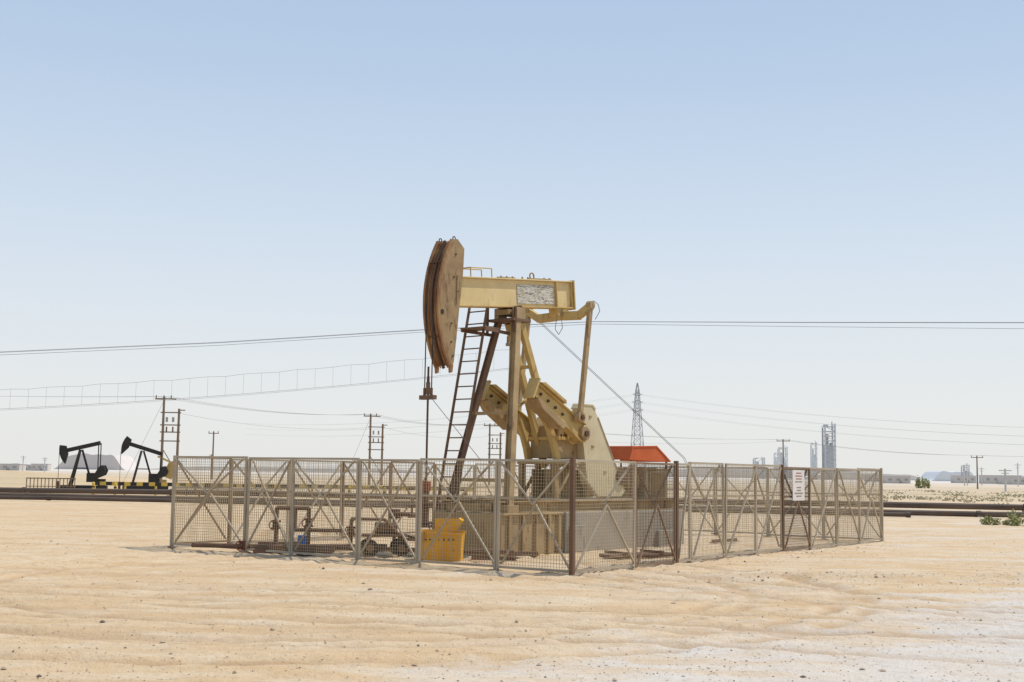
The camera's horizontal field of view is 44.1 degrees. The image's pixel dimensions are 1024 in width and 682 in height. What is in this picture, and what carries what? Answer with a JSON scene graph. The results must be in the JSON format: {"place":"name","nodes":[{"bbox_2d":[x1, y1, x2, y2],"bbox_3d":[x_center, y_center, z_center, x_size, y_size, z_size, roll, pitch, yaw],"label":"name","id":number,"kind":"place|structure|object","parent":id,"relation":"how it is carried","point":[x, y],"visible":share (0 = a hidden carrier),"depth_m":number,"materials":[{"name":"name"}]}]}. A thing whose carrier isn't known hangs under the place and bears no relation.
{"place":"outdoors","nodes":[
{"label":"outdoors","id":0,"kind":"place"},
{"bbox_2d":[0,464,25,470],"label":"concrete building","id":1,"kind":"structure","parent":0,"point":[10,466],"depth_m":612.45,"materials":[{"name":"grey concrete"}]},
{"bbox_2d":[26,464,30,469],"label":"concrete building","id":2,"kind":"structure","parent":0,"point":[28,466],"depth_m":633.81,"materials":[{"name":"grey concrete"}]},
{"bbox_2d":[31,464,50,470],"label":"concrete building","id":3,"kind":"structure","parent":0,"point":[37,467],"depth_m":614.20,"materials":[{"name":"grey concrete"}]},
{"bbox_2d":[54,453,140,469],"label":"distant mesa","id":4,"kind":"structure","parent":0,"point":[111,462],"depth_m":1293.70,"materials":[{"name":"grey stone"}]},
{"bbox_2d":[150,466,448,473],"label":"distant mesa","id":5,"kind":"structure","parent":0,"point":[254,469],"depth_m":2585.95,"materials":[{"name":"grey stone"}]},
{"bbox_2d":[0,469,1023,681],"bbox_3d":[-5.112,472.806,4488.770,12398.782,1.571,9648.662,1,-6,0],"label":"sand ground","id":6,"kind":"structure","parent":0,"point":[247,606],"depth_m":16.64,"materials":[{"name":"beige sand"}]},
{"bbox_2d":[26,477,75,487],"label":"fence","id":7,"kind":"object","parent":6,"relation":"on","point":[52,486],"visible":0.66,"depth_m":95.33,"materials":[{"name":"beige metal"}]},
{"bbox_2d":[56,441,107,488],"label":"pumpjack","id":8,"kind":"object","parent":6,"relation":"on","point":[101,470],"visible":0.91,"depth_m":96.24,"materials":[{"name":"black paint"}]},
{"bbox_2d":[118,436,172,488],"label":"pumpjack","id":9,"kind":"object","parent":6,"relation":"on","point":[166,472],"visible":0.91,"depth_m":97.37,"materials":[{"name":"black paint"}]},
{"bbox_2d":[155,395,184,482],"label":"utility pole","id":10,"kind":"object","parent":6,"relation":"on","point":[162,432],"visible":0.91,"depth_m":130.53,"materials":[{"name":"brown wood"}]},
{"bbox_2d":[123,403,162,481],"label":"guy wire","id":11,"kind":"object","parent":10,"relation":"attached to","point":[143,441],"visible":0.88,"depth_m":130.57,"materials":[{"name":"grey metal"}]},
{"bbox_2d":[208,431,218,479],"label":"utility pole","id":12,"kind":"object","parent":6,"relation":"on","point":[213,433],"visible":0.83,"depth_m":219.07,"materials":[{"name":"brown wood"}]},
{"bbox_2d":[258,541,297,543],"bbox_3d":[-5.265,4.596,28.669,1.000,0.082,0.150,3,-6,-20],"label":"steel offcut","id":13,"kind":"object","parent":6,"relation":"on","point":[278,543],"visible":0.18,"depth_m":28.63,"materials":[{"name":"metal"}]},
{"bbox_2d":[94,481,472,495],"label":"striped guard rail","id":14,"kind":"object","parent":6,"relation":"on","point":[125,484],"visible":0.35,"depth_m":82.69,"materials":[{"name":"metal"}]},
{"bbox_2d":[298,534,305,543],"bbox_3d":[-4.612,4.440,27.882,0.254,0.330,0.254,1,-6,0],"label":"blue pail","id":15,"kind":"object","parent":6,"relation":"on","point":[299,536],"visible":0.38,"depth_m":27.79,"materials":[{"name":"plastic"}]},
{"bbox_2d":[191,506,513,553],"bbox_3d":[-3.291,4.023,27.003,6.857,0.973,2.021,0,-6,5],"label":"pipe manifold","id":16,"kind":"object","parent":6,"relation":"on","point":[256,548],"visible":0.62,"depth_m":26.31,"materials":[{"name":"red paint"}]},
{"bbox_2d":[364,413,386,484],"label":"utility pole","id":17,"kind":"object","parent":6,"relation":"on","point":[370,436],"visible":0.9,"depth_m":164.31,"materials":[{"name":"brown wood"}]},
{"bbox_2d":[361,522,414,556],"bbox_3d":[-2.356,4.132,26.373,1.598,0.684,0.690,2,-6,-12],"label":"wheeled cart","id":18,"kind":"object","parent":6,"relation":"on","point":[375,534],"visible":0.59,"depth_m":26.05,"materials":[{"name":"metal"}]},
{"bbox_2d":[389,481,434,539],"bbox_3d":[-2.196,3.752,26.371,1.160,1.650,0.720,-4,-8,40],"label":"wellhead","id":19,"kind":"object","parent":6,"relation":"on","point":[426,503],"visible":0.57,"depth_m":26.23,"materials":[{"name":"red paint"}]},
{"bbox_2d":[421,518,465,561],"bbox_3d":[-1.385,3.893,24.827,0.901,0.830,0.710,0,-6,3],"label":"yellow skip","id":20,"kind":"object","parent":6,"relation":"on","point":[454,539],"visible":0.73,"depth_m":24.50,"materials":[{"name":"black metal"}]},
{"bbox_2d":[0,496,910,517],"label":"pipeline","id":21,"kind":"object","parent":6,"relation":"on","point":[886,514],"visible":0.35,"depth_m":62.87,"materials":[{"name":"brown metal"}]},
{"bbox_2d":[470,555,516,560],"bbox_3d":[-0.359,4.246,24.691,0.900,0.082,0.150,-1,-6,15],"label":"steel offcut","id":22,"kind":"object","parent":6,"relation":"on","point":[473,557],"visible":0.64,"depth_m":24.68,"materials":[{"name":"metal"}]},
{"bbox_2d":[484,423,504,484],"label":"utility pole","id":23,"kind":"object","parent":6,"relation":"on","point":[499,448],"visible":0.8,"depth_m":186.22,"materials":[{"name":"brown wood"}]},
{"bbox_2d":[20,396,1020,456],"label":"power line","id":24,"kind":"object","parent":23,"relation":"attached to","point":[439,424],"visible":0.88,"depth_m":167.98,"materials":[{"name":"grey metal"}]},
{"bbox_2d":[46,396,1017,456],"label":"power line","id":25,"kind":"object","parent":23,"relation":"attached to","point":[456,425],"visible":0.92,"depth_m":168.09,"materials":[{"name":"grey metal"}]},
{"bbox_2d":[55,396,1016,456],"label":"power line","id":26,"kind":"object","parent":23,"relation":"attached to","point":[476,424],"visible":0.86,"depth_m":169.10,"materials":[{"name":"grey metal"}]},
{"bbox_2d":[0,520,1022,681],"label":"scattered stones","id":27,"kind":"object","parent":6,"relation":"on","point":[272,628],"visible":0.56,"depth_m":15.18,"materials":[{"name":"brown stone"}]},
{"bbox_2d":[0,492,1023,517],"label":"pipeline","id":28,"kind":"object","parent":6,"relation":"on","point":[954,513],"visible":0.32,"depth_m":61.56,"materials":[{"name":"metal"}]},
{"bbox_2d":[0,487,1023,511],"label":"pipeline","id":29,"kind":"object","parent":6,"relation":"on","point":[975,506],"visible":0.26,"depth_m":68.17,"materials":[{"name":"metal"}]},
{"bbox_2d":[507,551,538,555],"bbox_3d":[0.238,4.411,26.183,0.700,0.082,0.150,4,-7,-30],"label":"steel offcut","id":30,"kind":"object","parent":6,"relation":"on","point":[534,553],"visible":0.82,"depth_m":26.16,"materials":[{"name":"brown metal"}]},
{"bbox_2d":[167,455,883,575],"bbox_3d":[1.391,4.106,31.555,10.658,2.130,16.478,-3,-7,35],"label":"metal fence","id":31,"kind":"object","parent":6,"relation":"on","point":[791,514],"visible":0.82,"depth_m":26.11,"materials":[{"name":"metal"}]},
{"bbox_2d":[792,470,804,500],"bbox_3d":[6.836,3.443,30.127,0.017,0.720,0.720,-3,-7,35],"label":"warning sign","id":32,"kind":"object","parent":31,"relation":"attached to","point":[798,491],"visible":1,"depth_m":30.09,"materials":[{"name":"white metal"}]},
{"bbox_2d":[419,236,721,556],"bbox_3d":[1.591,1.572,30.435,2.200,6.840,10.464,-4,-8,40],"label":"pumpjack","id":33,"kind":"object","parent":6,"relation":"on","point":[556,428],"visible":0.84,"depth_m":28.59,"materials":[{"name":"beige paint"}]},
{"bbox_2d":[599,549,671,557],"bbox_3d":[2.608,4.533,26.919,1.802,0.125,0.700,5,-7,-35],"label":"pipe stack","id":34,"kind":"object","parent":6,"relation":"on","point":[616,554],"visible":0.47,"depth_m":26.66,"materials":[{"name":"brown metal"}]},
{"bbox_2d":[629,383,644,466],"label":"transmission pylon","id":35,"kind":"object","parent":6,"relation":"on","point":[639,405],"visible":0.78,"depth_m":529.98,"materials":[{"name":"metal"}]},
{"bbox_2d":[247,395,997,426],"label":"power line","id":36,"kind":"object","parent":35,"relation":"attached to","point":[662,398],"visible":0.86,"depth_m":518.10,"materials":[{"name":"grey metal"}]},
{"bbox_2d":[252,410,1013,444],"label":"power line","id":37,"kind":"object","parent":35,"relation":"attached to","point":[711,420],"visible":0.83,"depth_m":509.19,"materials":[{"name":"grey metal"}]},
{"bbox_2d":[262,402,1008,435],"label":"power line","id":38,"kind":"object","parent":35,"relation":"attached to","point":[753,416],"visible":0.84,"depth_m":504.84,"materials":[{"name":"grey metal"}]},
{"bbox_2d":[253,410,1017,444],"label":"power line","id":39,"kind":"object","parent":35,"relation":"attached to","point":[729,421],"visible":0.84,"depth_m":508.60,"materials":[{"name":"grey metal"}]},
{"bbox_2d":[649,469,667,507],"bbox_3d":[3.642,4.177,31.743,0.550,1.910,0.350,2,-6,-10],"label":"control cabinet","id":40,"kind":"object","parent":6,"relation":"on","point":[658,483],"visible":0.24,"depth_m":31.67,"materials":[{"name":"beige metal"}]},
{"bbox_2d":[709,538,736,542],"bbox_3d":[5.528,5.185,32.846,0.150,0.082,1.300,-4,-8,40],"label":"steel offcut","id":41,"kind":"object","parent":6,"relation":"on","point":[713,541],"visible":0.39,"depth_m":32.56,"materials":[{"name":"metal"}]},
{"bbox_2d":[782,439,789,464],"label":"utility pole","id":42,"kind":"object","parent":6,"relation":"on","point":[783,449],"visible":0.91,"depth_m":249.17,"materials":[{"name":"brown wood"}]},
{"bbox_2d":[915,475,930,487],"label":"desert tree","id":43,"kind":"object","parent":6,"relation":"on","point":[924,484],"visible":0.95,"depth_m":248.03,"materials":[{"name":"green plant"}]},
{"bbox_2d":[850,489,1023,503],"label":"scrub vegetation","id":44,"kind":"object","parent":6,"relation":"on","point":[956,495],"visible":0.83,"depth_m":115.85,"materials":[{"name":"green plant"}]},
{"bbox_2d":[971,455,982,488],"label":"utility pole","id":45,"kind":"object","parent":6,"relation":"on","point":[976,457],"visible":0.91,"depth_m":248.87,"materials":[{"name":"brown wood"}]},
{"bbox_2d":[980,514,1021,525],"bbox_3d":[19.081,6.957,49.151,1.680,0.496,0.966,-4,-8,37],"label":"desert shrub","id":46,"kind":"object","parent":6,"relation":"on","point":[986,520],"visible":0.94,"depth_m":49.15,"materials":[{"name":"green plant"}]},
{"bbox_2d":[999,469,1011,491],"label":"utility pole","id":47,"kind":"object","parent":6,"relation":"on","point":[1005,483],"visible":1,"depth_m":198.88,"materials":[{"name":"grey wood"}]},
{"bbox_2d":[1006,509,1023,525],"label":"desert shrub","id":48,"kind":"object","parent":6,"relation":"on","point":[1014,517],"visible":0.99,"depth_m":48.61,"materials":[{"name":"green plant"}]},
{"bbox_3d":[-0.056,3.989,59.911,0.600,8.450,0.340,1,-6,0],"label":"utility pole","id":49,"kind":"object","parent":6,"relation":"on","visible":0},
{"bbox_2d":[3,352,508,409],"bbox_3d":[-29.779,1.907,60.086,59.510,3.870,0.014,1,-6,0],"label":"overhead cable","id":50,"kind":"object","parent":49,"relation":"attached to","point":[243,384],"visible":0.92,"depth_m":60.08,"materials":[{"name":"grey metal"}]},
{"bbox_2d":[0,322,878,352],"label":"power line","id":51,"kind":"object","parent":49,"relation":"attached to","point":[492,326],"visible":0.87,"depth_m":60.41,"materials":[{"name":"grey metal"}]},
{"bbox_2d":[4,321,1023,351],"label":"power line","id":52,"kind":"object","parent":49,"relation":"attached to","point":[574,322],"visible":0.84,"depth_m":60.43,"materials":[{"name":"grey metal"}]},
{"bbox_2d":[7,324,1023,354],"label":"power line","id":53,"kind":"object","parent":49,"relation":"attached to","point":[537,326],"visible":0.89,"depth_m":60.41,"materials":[{"name":"grey metal"}]},
{"bbox_2d":[0,0,1023,478],"label":"sky","id":54,"kind":"structure","parent":0,"point":[173,172],"materials":[{"name":"blue"}]},
{"bbox_2d":[667,469,807,477],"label":"distant mesa","id":55,"kind":"structure","parent":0,"point":[701,471],"depth_m":2387.49,"materials":[{"name":"grey stone"}]},
{"bbox_2d":[753,457,764,478],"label":"refinery tower","id":56,"kind":"structure","parent":0,"point":[756,462],"depth_m":1487.83,"materials":[{"name":"grey metal"}]},
{"bbox_2d":[697,468,855,474],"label":"distant mesa","id":57,"kind":"structure","parent":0,"point":[788,470],"depth_m":2985.34,"materials":[{"name":"grey stone"}]},
{"bbox_2d":[774,451,779,478],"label":"refinery tower","id":58,"kind":"structure","parent":0,"point":[777,462],"depth_m":1471.48,"materials":[{"name":"grey metal"}]},
{"bbox_2d":[777,445,787,466],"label":"refinery tower","id":59,"kind":"structure","parent":0,"point":[786,454],"depth_m":1490.08,"materials":[{"name":"grey metal"}]},
{"bbox_2d":[810,441,817,478],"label":"refinery tower","id":60,"kind":"structure","parent":0,"point":[813,460],"depth_m":1492.08,"materials":[{"name":"grey metal"}]},
{"bbox_2d":[821,421,835,478],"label":"refinery tower","id":61,"kind":"structure","parent":0,"point":[828,456],"depth_m":1489.71,"materials":[{"name":"grey metal"}]},
{"bbox_2d":[804,473,917,479],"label":"distant mesa","id":62,"kind":"structure","parent":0,"point":[912,477],"depth_m":2188.52,"materials":[{"name":"grey stone"}]},
{"bbox_2d":[864,476,878,481],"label":"concrete building","id":63,"kind":"structure","parent":0,"point":[871,478],"depth_m":792.05,"materials":[{"name":"grey concrete"}]},
{"bbox_2d":[883,476,910,483],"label":"concrete building","id":64,"kind":"structure","parent":0,"point":[898,479],"depth_m":514.15,"materials":[{"name":"grey concrete"}]},
{"bbox_2d":[919,471,973,480],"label":"distant mesa","id":65,"kind":"structure","parent":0,"point":[938,475],"depth_m":1592.19,"materials":[{"name":"grey stone"}]},
{"bbox_2d":[950,475,975,482],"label":"concrete building","id":66,"kind":"structure","parent":0,"point":[959,479],"depth_m":712.57,"materials":[{"name":"grey concrete"}]},
{"bbox_2d":[961,465,969,475],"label":"refinery tower","id":67,"kind":"structure","parent":0,"point":[968,466],"depth_m":1390.30,"materials":[{"name":"grey metal"}]},
{"bbox_2d":[978,475,997,483],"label":"concrete building","id":68,"kind":"structure","parent":0,"point":[989,479],"depth_m":652.91,"materials":[{"name":"grey concrete"}]},
{"bbox_2d":[997,475,1021,483],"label":"concrete building","id":69,"kind":"structure","parent":0,"point":[1000,479],"depth_m":594.24,"materials":[{"name":"grey concrete"}]},
{"bbox_2d":[1006,477,1023,484],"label":"concrete building","id":70,"kind":"structure","parent":0,"point":[1012,481],"depth_m":573.90,"materials":[{"name":"grey concrete"}]}
]}

